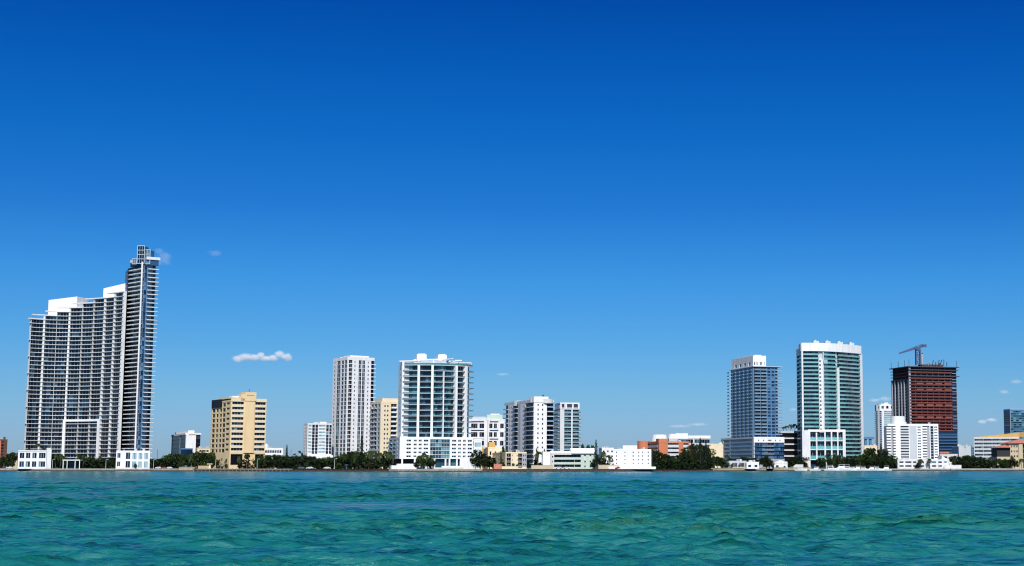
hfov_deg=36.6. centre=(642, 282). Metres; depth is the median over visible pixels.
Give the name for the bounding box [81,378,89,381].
window
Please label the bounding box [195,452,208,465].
broadleaf tree
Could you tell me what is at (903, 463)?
apartment podium
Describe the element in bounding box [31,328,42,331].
window
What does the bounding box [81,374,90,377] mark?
window
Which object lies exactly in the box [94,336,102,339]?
window
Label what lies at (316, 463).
broadleaf tree
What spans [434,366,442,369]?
window
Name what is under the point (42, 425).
window
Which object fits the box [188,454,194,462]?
palm tree
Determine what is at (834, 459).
broadleaf tree
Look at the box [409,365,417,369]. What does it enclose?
window
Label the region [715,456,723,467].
broadleaf tree
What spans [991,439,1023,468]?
villa block
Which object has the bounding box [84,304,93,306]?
window
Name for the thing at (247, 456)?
fan palm
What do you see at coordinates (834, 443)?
window
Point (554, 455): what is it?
window
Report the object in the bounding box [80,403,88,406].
window
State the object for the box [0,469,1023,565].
water
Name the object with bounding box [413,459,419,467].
broadleaf tree
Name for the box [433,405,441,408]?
window
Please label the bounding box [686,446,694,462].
broadleaf tree
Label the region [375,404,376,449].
window
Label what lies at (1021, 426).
window
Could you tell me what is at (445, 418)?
window
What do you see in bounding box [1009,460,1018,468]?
broadleaf tree
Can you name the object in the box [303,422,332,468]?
apartment block
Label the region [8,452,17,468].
broadleaf tree
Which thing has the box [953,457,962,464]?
broadleaf tree
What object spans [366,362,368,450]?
window
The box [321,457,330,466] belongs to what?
broadleaf tree
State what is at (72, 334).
window
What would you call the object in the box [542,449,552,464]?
hall
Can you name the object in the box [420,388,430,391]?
window
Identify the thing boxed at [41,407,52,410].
window
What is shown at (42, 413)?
window
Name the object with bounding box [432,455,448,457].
window
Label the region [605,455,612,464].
palm tree
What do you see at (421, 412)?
window
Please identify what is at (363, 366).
window
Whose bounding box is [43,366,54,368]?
window
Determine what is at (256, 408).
window
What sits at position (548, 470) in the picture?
sea wall
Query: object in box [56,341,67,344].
window
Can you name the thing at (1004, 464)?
broadleaf tree
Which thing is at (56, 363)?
window
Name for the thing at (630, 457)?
apartment building
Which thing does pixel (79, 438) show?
window
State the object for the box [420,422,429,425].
window
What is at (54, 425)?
window
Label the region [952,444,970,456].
warehouse
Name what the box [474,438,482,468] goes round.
pavilion
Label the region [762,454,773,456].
window
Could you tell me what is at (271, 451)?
office building
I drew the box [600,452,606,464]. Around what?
palm tree
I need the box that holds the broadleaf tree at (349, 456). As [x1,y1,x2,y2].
[346,451,354,462]
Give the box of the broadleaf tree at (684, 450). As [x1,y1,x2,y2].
[679,448,688,457]
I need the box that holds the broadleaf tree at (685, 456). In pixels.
[680,453,691,463]
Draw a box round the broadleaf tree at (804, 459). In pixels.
[801,457,809,465]
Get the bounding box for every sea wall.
[0,469,178,470]
[178,467,194,470]
[194,469,290,470]
[291,469,388,471]
[388,469,482,471]
[483,469,613,471]
[613,469,712,471]
[711,468,766,470]
[772,467,811,470]
[821,469,949,470]
[950,469,1023,470]
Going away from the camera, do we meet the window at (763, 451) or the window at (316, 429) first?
the window at (763, 451)
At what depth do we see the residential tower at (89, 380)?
1128.44 m
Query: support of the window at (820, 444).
in the residential tower at (829, 397)
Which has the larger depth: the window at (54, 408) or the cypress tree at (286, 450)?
the window at (54, 408)
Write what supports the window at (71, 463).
in the entrance canopy
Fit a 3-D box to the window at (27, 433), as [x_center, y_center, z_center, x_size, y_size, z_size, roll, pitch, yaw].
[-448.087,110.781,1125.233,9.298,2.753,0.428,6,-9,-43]
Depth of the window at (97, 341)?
1134.16 m
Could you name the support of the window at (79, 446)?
in the residential tower at (89, 380)
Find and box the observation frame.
[864,437,873,444]
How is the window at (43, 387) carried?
in the residential tower at (89, 380)
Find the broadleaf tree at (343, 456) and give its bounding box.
[336,454,348,466]
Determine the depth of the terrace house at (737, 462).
1083.15 m
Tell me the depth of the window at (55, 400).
1136.10 m
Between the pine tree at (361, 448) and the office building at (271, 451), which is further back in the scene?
the office building at (271, 451)
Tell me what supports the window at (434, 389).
in the residential tower at (433, 406)
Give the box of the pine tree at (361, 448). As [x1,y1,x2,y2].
[356,436,364,466]
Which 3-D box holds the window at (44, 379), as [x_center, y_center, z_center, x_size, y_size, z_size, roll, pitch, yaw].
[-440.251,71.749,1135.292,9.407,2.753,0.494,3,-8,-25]
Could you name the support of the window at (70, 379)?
in the residential tower at (89, 380)
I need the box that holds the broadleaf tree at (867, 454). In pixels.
[863,449,874,465]
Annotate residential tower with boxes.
[23,245,159,468]
[388,354,473,468]
[553,402,580,450]
[721,355,784,468]
[796,340,863,468]
[874,403,891,454]
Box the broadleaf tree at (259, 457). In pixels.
[254,455,263,465]
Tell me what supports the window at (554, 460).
in the waterfront hall
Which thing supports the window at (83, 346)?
in the residential tower at (89, 380)
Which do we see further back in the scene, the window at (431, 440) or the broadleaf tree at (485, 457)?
the window at (431, 440)
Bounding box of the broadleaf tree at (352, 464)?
[351,451,359,468]
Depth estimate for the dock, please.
1013.06 m
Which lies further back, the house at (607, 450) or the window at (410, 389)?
the house at (607, 450)
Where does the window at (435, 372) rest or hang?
in the residential tower at (433, 406)
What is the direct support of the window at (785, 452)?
in the parking garage
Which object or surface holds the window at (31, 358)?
in the residential tower at (89, 380)
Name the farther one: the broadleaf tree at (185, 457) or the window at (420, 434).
the broadleaf tree at (185, 457)
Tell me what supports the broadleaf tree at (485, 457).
on the ground
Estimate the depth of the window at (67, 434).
1132.78 m
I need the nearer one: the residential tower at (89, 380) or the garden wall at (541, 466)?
the garden wall at (541, 466)
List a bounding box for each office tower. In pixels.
[210,389,266,468]
[1003,409,1023,438]
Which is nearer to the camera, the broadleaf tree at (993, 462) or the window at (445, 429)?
the window at (445, 429)
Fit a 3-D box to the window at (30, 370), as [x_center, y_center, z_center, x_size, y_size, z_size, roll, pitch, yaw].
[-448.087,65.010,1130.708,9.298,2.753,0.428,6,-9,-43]
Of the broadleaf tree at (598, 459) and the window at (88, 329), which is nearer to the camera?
the broadleaf tree at (598, 459)
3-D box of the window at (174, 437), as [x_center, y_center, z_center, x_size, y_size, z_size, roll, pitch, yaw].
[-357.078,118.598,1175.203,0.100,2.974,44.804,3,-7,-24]
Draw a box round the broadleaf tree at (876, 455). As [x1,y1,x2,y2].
[870,448,879,464]
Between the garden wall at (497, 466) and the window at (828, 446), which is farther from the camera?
the window at (828, 446)
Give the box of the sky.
[0,0,1023,466]
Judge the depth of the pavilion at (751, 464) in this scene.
1072.79 m
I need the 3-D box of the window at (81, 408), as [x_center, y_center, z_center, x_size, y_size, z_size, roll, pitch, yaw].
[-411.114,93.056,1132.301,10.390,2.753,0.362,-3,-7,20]
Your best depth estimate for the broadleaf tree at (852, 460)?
1150.46 m
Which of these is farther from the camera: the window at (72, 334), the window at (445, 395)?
the window at (72, 334)
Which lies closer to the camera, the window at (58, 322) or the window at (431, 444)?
the window at (431, 444)
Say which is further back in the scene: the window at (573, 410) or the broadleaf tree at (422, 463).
the window at (573, 410)
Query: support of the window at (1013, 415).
in the office tower at (1013, 420)
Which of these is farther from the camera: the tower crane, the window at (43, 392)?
the tower crane
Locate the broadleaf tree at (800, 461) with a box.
[792,456,805,466]
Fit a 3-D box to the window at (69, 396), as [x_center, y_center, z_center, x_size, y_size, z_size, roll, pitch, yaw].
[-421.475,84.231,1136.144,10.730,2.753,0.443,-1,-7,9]
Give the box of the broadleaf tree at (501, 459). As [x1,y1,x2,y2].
[500,446,505,462]
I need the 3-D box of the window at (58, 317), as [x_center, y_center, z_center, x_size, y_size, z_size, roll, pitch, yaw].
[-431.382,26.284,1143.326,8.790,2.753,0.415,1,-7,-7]
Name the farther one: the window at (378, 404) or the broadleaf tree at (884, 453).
the broadleaf tree at (884, 453)
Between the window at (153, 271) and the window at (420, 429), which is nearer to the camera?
the window at (420, 429)
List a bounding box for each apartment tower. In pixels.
[331,355,375,468]
[503,395,553,468]
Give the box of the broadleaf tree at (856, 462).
[852,455,859,467]
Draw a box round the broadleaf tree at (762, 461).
[759,457,765,466]
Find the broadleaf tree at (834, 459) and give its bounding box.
[830,454,838,467]
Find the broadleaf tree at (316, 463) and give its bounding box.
[314,458,321,467]
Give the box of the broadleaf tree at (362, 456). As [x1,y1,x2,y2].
[356,451,364,468]
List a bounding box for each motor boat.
[795,467,806,470]
[824,465,838,470]
[833,464,847,470]
[844,466,855,470]
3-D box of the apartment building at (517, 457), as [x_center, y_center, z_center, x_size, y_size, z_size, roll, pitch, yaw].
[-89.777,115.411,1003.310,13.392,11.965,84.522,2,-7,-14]
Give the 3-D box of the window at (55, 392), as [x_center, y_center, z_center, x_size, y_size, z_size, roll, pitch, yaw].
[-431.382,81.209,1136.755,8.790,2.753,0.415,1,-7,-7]
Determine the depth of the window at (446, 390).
964.55 m
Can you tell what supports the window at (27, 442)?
in the residential tower at (89, 380)
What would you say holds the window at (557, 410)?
in the residential tower at (566, 427)
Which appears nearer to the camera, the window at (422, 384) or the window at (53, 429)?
the window at (422, 384)
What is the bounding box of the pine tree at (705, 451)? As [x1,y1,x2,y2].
[704,442,709,465]
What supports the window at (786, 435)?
in the parking garage
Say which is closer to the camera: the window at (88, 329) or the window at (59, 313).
the window at (88, 329)
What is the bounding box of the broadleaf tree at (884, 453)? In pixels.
[882,449,888,457]
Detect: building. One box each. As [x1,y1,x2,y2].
[0,437,7,468]
[171,430,200,467]
[196,446,209,466]
[265,444,282,468]
[492,450,526,468]
[609,445,655,468]
[637,439,688,457]
[707,442,722,467]
[864,444,876,452]
[884,416,938,458]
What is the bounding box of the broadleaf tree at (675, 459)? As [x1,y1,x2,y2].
[670,457,679,467]
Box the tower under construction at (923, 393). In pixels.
[889,360,959,454]
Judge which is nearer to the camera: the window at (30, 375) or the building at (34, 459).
the building at (34, 459)
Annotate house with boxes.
[483,442,501,468]
[599,446,613,464]
[722,459,746,467]
[774,460,787,468]
[938,455,951,464]
[939,452,957,460]
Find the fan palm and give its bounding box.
[244,454,249,468]
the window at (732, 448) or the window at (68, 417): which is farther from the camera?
the window at (732, 448)
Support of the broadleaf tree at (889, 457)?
on the ground
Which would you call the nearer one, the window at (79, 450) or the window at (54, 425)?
the window at (79, 450)
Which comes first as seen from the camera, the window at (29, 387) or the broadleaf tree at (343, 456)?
the broadleaf tree at (343, 456)
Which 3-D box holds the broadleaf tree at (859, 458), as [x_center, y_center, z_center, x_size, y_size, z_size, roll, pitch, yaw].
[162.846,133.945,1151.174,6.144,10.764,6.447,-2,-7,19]
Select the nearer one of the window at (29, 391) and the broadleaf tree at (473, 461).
the broadleaf tree at (473, 461)
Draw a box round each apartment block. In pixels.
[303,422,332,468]
[369,398,397,468]
[971,445,973,455]
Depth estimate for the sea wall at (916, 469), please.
1142.09 m
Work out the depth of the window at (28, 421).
1126.71 m
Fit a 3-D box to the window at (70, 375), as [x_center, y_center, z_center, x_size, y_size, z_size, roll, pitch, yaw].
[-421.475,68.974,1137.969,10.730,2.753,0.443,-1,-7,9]
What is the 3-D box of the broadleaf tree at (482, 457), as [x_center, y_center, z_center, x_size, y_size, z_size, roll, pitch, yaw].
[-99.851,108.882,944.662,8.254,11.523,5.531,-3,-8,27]
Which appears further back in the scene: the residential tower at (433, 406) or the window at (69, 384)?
the window at (69, 384)
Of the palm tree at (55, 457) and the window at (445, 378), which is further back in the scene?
the palm tree at (55, 457)
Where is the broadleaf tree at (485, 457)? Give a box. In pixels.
[479,453,488,468]
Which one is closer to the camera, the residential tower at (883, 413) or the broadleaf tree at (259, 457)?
the broadleaf tree at (259, 457)
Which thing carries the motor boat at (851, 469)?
on the water
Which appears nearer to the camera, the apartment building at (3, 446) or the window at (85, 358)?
the window at (85, 358)
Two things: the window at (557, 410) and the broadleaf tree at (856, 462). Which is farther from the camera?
the window at (557, 410)
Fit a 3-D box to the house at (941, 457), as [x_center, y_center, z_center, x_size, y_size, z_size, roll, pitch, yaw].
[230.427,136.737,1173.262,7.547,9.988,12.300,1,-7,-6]
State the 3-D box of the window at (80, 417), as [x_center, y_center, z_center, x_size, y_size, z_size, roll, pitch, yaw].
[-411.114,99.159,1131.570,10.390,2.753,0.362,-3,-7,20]
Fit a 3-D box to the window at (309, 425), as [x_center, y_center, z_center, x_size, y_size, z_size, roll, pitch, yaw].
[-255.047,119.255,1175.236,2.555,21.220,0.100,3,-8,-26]
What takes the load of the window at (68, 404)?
in the residential tower at (89, 380)
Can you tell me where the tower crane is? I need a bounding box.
[899,344,926,364]
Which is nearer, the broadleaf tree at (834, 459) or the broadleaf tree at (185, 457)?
the broadleaf tree at (185, 457)
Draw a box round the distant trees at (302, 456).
[7,451,883,465]
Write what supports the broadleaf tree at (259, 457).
on the ground
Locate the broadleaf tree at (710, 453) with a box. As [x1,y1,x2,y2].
[703,447,715,456]
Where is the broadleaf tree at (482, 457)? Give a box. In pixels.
[475,451,485,468]
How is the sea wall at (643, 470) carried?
in the water
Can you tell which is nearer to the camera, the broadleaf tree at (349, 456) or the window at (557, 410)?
the broadleaf tree at (349, 456)
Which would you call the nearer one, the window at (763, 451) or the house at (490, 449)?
the house at (490, 449)
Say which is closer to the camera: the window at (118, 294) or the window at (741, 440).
the window at (118, 294)
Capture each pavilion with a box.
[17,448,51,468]
[116,449,149,468]
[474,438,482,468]
[745,460,758,468]
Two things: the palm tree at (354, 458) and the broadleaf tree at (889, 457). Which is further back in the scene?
the broadleaf tree at (889, 457)
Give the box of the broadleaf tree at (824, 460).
[820,458,826,468]
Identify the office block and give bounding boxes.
[469,414,504,468]
[651,433,709,452]
[974,432,1023,467]
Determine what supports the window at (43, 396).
in the residential tower at (89, 380)
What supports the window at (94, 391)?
in the residential tower at (89, 380)
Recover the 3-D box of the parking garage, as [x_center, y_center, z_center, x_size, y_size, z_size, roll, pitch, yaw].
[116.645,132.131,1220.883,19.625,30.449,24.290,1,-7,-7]
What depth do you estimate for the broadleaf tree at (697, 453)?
1046.21 m
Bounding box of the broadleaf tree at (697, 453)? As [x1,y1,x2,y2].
[694,444,699,468]
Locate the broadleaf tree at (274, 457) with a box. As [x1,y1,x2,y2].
[270,454,278,468]
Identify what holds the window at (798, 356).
in the residential tower at (829, 397)
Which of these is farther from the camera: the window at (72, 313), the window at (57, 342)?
the window at (72, 313)
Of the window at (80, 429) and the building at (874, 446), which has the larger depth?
the building at (874, 446)
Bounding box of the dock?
[196,468,290,470]
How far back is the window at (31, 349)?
1132.78 m
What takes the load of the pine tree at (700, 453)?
on the ground
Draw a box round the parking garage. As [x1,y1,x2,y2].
[778,430,797,461]
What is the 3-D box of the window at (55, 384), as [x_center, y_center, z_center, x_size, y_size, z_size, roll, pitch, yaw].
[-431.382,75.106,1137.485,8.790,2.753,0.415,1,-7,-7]
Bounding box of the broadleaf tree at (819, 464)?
[815,457,823,468]
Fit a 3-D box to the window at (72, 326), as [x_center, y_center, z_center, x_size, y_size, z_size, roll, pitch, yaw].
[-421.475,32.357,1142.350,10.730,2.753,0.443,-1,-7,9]
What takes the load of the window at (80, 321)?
in the residential tower at (89, 380)
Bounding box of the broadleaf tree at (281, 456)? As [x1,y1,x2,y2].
[277,455,287,465]
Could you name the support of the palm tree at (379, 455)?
on the ground
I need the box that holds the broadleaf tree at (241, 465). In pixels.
[237,462,244,467]
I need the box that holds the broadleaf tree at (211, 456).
[204,452,215,465]
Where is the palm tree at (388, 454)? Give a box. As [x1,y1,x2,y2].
[385,451,391,460]
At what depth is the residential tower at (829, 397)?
1191.60 m
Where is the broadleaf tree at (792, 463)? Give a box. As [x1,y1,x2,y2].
[786,458,795,466]
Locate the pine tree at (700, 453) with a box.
[697,438,704,468]
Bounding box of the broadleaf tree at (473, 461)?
[469,449,480,468]
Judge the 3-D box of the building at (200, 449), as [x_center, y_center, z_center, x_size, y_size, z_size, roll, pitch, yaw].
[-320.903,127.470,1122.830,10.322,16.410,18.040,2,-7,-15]
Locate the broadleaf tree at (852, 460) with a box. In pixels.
[848,457,855,466]
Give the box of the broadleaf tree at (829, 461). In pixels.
[825,453,832,466]
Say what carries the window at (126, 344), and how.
in the residential tower at (89, 380)
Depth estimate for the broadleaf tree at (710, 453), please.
1071.21 m
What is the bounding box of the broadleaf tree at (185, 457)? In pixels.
[180,454,188,466]
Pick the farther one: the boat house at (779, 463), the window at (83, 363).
the window at (83, 363)
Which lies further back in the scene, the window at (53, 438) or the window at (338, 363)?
the window at (338, 363)
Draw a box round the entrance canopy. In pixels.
[63,460,82,468]
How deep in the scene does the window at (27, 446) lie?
1124.51 m
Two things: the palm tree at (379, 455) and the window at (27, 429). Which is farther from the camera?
the window at (27, 429)
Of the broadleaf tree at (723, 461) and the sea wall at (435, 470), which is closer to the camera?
the sea wall at (435, 470)
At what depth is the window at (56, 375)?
1138.32 m
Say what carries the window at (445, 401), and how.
in the residential tower at (433, 406)
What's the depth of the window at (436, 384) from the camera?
961.85 m
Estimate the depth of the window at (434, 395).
960.91 m
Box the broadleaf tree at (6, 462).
[0,456,10,468]
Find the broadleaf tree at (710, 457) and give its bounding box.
[701,445,711,463]
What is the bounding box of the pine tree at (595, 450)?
[593,440,598,468]
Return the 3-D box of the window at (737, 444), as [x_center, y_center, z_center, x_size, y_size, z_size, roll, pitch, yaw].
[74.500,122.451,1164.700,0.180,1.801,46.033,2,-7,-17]
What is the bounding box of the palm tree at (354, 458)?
[352,453,357,462]
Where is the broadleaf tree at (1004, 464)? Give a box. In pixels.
[996,460,1008,468]
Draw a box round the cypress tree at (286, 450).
[285,446,287,468]
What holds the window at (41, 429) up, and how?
in the residential tower at (89, 380)
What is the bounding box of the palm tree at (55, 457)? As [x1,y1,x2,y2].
[53,454,59,468]
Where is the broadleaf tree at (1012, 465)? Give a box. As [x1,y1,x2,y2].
[1007,459,1014,468]
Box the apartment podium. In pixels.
[896,458,948,468]
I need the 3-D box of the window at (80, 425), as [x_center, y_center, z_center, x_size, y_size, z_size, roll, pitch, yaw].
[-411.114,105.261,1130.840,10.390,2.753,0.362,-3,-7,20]
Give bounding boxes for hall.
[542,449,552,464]
[550,448,594,468]
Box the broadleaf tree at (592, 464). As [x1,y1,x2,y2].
[590,459,596,468]
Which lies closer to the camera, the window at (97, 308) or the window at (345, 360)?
the window at (97, 308)
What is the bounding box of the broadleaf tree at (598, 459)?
[595,457,601,468]
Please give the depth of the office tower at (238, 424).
1043.54 m
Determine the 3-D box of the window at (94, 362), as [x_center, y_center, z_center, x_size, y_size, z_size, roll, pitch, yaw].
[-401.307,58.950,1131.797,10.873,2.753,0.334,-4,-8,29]
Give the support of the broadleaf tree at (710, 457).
on the ground
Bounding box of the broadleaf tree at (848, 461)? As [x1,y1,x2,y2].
[844,458,852,468]
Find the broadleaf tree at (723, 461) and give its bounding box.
[719,457,728,467]
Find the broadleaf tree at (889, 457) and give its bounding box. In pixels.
[886,455,897,459]
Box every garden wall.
[198,466,218,468]
[494,464,501,468]
[502,466,517,468]
[531,465,552,468]
[598,465,618,468]
[944,465,960,468]
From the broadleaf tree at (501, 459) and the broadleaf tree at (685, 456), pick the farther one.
the broadleaf tree at (685, 456)
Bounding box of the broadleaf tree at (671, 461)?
[665,454,673,468]
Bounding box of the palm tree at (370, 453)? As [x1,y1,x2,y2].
[366,450,373,459]
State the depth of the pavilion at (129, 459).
1066.68 m
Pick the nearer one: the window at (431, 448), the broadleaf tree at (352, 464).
the window at (431, 448)
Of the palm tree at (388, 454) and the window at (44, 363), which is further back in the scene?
the window at (44, 363)
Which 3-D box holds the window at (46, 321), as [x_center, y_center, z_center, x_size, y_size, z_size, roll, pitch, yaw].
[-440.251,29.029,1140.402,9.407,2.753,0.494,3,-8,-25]
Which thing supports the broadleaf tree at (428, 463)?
on the ground
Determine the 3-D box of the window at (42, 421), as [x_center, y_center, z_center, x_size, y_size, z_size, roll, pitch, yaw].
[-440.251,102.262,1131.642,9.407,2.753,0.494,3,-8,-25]
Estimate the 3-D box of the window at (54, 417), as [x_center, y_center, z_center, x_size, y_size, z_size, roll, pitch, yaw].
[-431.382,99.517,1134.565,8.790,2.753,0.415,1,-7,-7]
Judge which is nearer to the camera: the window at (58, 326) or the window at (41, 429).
the window at (41, 429)
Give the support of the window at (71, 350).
in the residential tower at (89, 380)
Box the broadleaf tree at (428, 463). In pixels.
[426,459,431,467]
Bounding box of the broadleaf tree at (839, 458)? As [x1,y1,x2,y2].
[835,455,844,466]
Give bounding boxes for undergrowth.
[51,457,990,468]
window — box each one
[0,441,3,467]
[26,428,37,431]
[26,432,37,435]
[26,436,36,439]
[26,441,36,443]
[26,445,36,448]
[27,407,38,410]
[27,411,38,414]
[27,415,37,418]
[27,420,37,422]
[27,424,37,427]
[28,386,39,389]
[28,390,39,393]
[28,394,38,397]
[28,399,38,401]
[28,403,38,406]
[29,365,40,368]
[29,369,40,372]
[29,373,39,376]
[29,378,39,380]
[29,382,39,385]
[30,344,41,347]
[30,348,41,351]
[30,353,40,355]
[30,357,40,360]
[30,361,40,364]
[31,319,42,322]
[31,323,42,326]
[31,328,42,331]
[31,332,41,335]
[31,336,41,339]
[31,340,41,343]
[38,461,44,466]
[39,445,50,448]
[39,453,45,457]
[40,424,51,427]
[40,428,51,431]
[40,432,51,435]
[40,437,50,439]
[40,441,50,444]
[41,403,52,406]
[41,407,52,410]
[41,411,51,414]
[41,416,51,418]
[41,420,51,423]
[42,382,53,385]
[42,386,53,389]
[42,391,52,393]
[42,395,52,397]
[42,399,52,402]
[43,361,54,364]
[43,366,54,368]
[43,370,53,372]
[43,374,53,377]
[43,378,53,381]
[44,337,55,339]
[44,341,55,343]
[44,345,55,348]
[44,349,54,352]
[44,353,54,356]
[44,357,54,360]
[45,316,56,319]
[45,320,56,323]
[45,324,55,327]
[45,328,55,331]
[45,332,55,335]
[51,445,61,448]
[51,449,61,452]
[52,424,62,427]
[52,428,61,431]
[52,433,61,435]
[52,437,61,439]
[52,441,61,444]
[53,403,64,406]
[53,407,64,410]
[53,412,63,414]
[53,416,63,418]
[53,420,62,423]
[54,383,65,385]
[54,387,65,389]
[54,391,64,393]
[54,395,64,398]
[54,399,64,402]
[55,358,66,360]
[55,362,66,364]
[55,366,65,368]
[55,370,65,373]
[55,374,65,377]
[55,378,65,381]
[56,337,67,339]
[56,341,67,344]
[56,345,66,348]
[56,349,66,352]
[56,354,66,356]
[57,316,68,319]
[57,320,67,323]
[57,325,67,327]
[57,329,67,331]
[57,333,67,335]
[58,312,68,315]
[65,445,75,448]
[65,449,75,452]
[65,454,75,456]
[66,424,76,427]
[66,428,76,431]
[66,433,76,435]
[66,437,76,439]
[66,441,75,444]
[67,399,77,402]
[67,403,77,406]
[67,407,77,410]
[67,412,77,414]
[67,416,77,418]
[68,378,78,381]
[68,382,78,385]
[68,387,78,389]
[68,391,78,393]
[68,395,77,398]
[69,353,79,356]
[69,358,79,360]
[69,362,79,364]
[69,366,79,368]
[69,370,79,373]
[69,374,78,377]
[69,461,76,467]
[70,333,80,335]
[70,337,80,339]
[70,341,80,344]
[70,345,80,348]
[70,349,79,352]
[71,308,81,311]
[71,312,81,315]
[71,316,81,319]
[71,320,81,323]
[71,325,81,327]
[71,329,80,331]
[78,432,87,435]
[78,437,87,439]
[78,441,87,444]
[78,445,87,448]
[78,449,86,452]
[79,411,88,414]
[79,416,88,418]
[79,424,88,427]
[79,428,87,431]
[80,386,89,389]
[80,391,89,393]
[80,395,89,397]
[80,399,89,402]
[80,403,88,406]
[80,407,88,410]
[81,361,90,364]
[81,366,90,368]
[81,370,90,372]
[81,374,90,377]
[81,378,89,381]
[81,382,89,385]
[82,341,91,343]
[82,345,91,347]
[82,349,91,352]
[82,353,91,356]
[82,357,90,360]
[83,316,92,319]
[83,320,92,323]
[83,324,92,327]
[83,328,92,331]
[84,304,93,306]
[91,403,99,406]
[91,407,99,410]
[91,411,99,414]
[92,382,100,385]
[92,386,100,389]
[92,390,99,393]
[93,361,101,364]
[93,365,100,368]
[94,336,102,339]
[94,340,102,343]
[95,307,103,310]
[95,311,103,314]
[116,293,122,312]
[121,268,132,450]
[126,266,138,450]
[132,266,140,450]
[136,265,146,450]
[145,266,155,450]
[172,436,179,439]
[230,454,241,464]
[232,417,242,419]
[232,422,242,424]
[232,427,242,429]
[254,448,263,450]
[255,407,264,409]
[308,425,311,452]
[312,425,314,453]
[315,425,317,453]
[326,425,328,453]
[329,425,331,453]
[332,362,334,454]
[335,361,339,467]
[340,361,343,454]
[343,360,346,453]
[347,360,351,453]
[353,362,354,445]
[357,360,360,454]
[361,361,364,442]
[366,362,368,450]
[369,361,373,450]
[372,405,373,451]
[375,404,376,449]
[377,404,379,461]
[390,404,395,437]
[408,416,416,420]
[408,422,416,425]
[408,428,416,431]
[408,433,415,436]
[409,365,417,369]
[409,371,417,374]
[409,377,416,380]
[409,382,416,386]
[409,388,416,391]
[409,394,416,397]
[409,399,416,403]
[409,405,416,408]
[409,411,416,414]
[419,428,429,431]
[419,433,429,436]
[420,365,430,369]
[420,371,430,374]
[420,377,430,380]
[420,382,430,386]
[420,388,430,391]
[420,394,430,397]
[420,399,430,403]
[420,405,430,408]
[420,411,429,414]
[420,416,429,420]
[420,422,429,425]
[430,439,449,442]
[430,443,449,446]
[430,447,449,449]
[430,451,448,453]
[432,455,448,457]
[433,382,441,386]
[433,388,441,391]
[433,394,441,397]
[433,399,441,403]
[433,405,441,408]
[433,411,441,414]
[433,416,441,420]
[433,422,441,425]
[433,428,441,431]
[433,433,440,436]
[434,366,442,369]
[434,371,441,375]
[434,377,441,380]
[443,366,452,370]
[443,433,451,436]
[444,371,452,375]
[444,377,452,380]
[444,383,452,386]
[444,388,452,392]
[444,394,452,397]
[444,400,452,403]
[444,405,452,409]
[444,411,452,414]
[444,416,452,420]
[444,422,452,426]
[444,428,452,431]
[518,453,521,464]
[553,410,558,450]
[554,455,580,456]
[554,460,580,461]
[554,464,580,466]
[564,410,570,450]
[572,410,577,447]
[577,410,578,447]
[678,439,692,442]
[694,439,709,442]
[730,439,751,441]
[730,443,751,445]
[730,447,751,449]
[731,451,751,453]
[731,455,751,456]
[758,443,761,457]
[762,446,772,448]
[762,450,773,452]
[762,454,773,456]
[767,367,770,436]
[771,367,774,436]
[773,443,776,457]
[775,367,777,436]
[780,433,796,437]
[784,439,797,443]
[784,445,797,448]
[784,451,797,454]
[798,356,801,456]
[810,432,815,439]
[810,441,815,448]
[810,450,815,458]
[817,432,823,439]
[817,441,823,448]
[817,450,823,457]
[826,432,830,439]
[826,441,830,448]
[832,432,836,439]
[832,441,836,448]
[838,432,842,439]
[875,411,877,454]
[880,411,881,452]
[884,411,891,424]
[1004,411,1009,433]
[1011,411,1018,431]
[1019,411,1023,438]
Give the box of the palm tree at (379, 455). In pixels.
[375,452,383,468]
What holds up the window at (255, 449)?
in the office tower at (238, 424)
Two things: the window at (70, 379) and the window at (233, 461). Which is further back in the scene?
the window at (70, 379)
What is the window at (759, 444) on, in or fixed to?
in the residential tower at (754, 386)
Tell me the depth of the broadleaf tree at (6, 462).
1095.41 m
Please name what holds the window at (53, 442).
in the residential tower at (89, 380)
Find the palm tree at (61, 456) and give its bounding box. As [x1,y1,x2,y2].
[58,454,63,467]
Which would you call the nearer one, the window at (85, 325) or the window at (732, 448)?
the window at (85, 325)
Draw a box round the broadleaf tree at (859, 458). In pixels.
[856,455,863,468]
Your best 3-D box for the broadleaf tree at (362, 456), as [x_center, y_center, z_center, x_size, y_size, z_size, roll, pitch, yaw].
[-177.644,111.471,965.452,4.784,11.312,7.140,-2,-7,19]
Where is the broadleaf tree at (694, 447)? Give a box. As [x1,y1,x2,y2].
[690,444,697,467]
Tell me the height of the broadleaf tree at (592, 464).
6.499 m
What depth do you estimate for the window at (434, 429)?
958.57 m
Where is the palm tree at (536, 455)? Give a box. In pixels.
[533,452,542,464]
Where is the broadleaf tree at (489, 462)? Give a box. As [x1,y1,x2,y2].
[483,456,493,468]
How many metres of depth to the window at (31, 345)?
1133.06 m
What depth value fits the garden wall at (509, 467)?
928.62 m
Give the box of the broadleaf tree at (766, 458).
[763,456,771,468]
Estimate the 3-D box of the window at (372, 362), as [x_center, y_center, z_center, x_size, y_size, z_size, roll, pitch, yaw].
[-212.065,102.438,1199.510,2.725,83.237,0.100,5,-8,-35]
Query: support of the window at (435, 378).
in the residential tower at (433, 406)
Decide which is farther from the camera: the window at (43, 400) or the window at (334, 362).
the window at (334, 362)
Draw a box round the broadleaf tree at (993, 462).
[990,460,997,468]
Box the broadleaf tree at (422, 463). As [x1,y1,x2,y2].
[419,458,425,468]

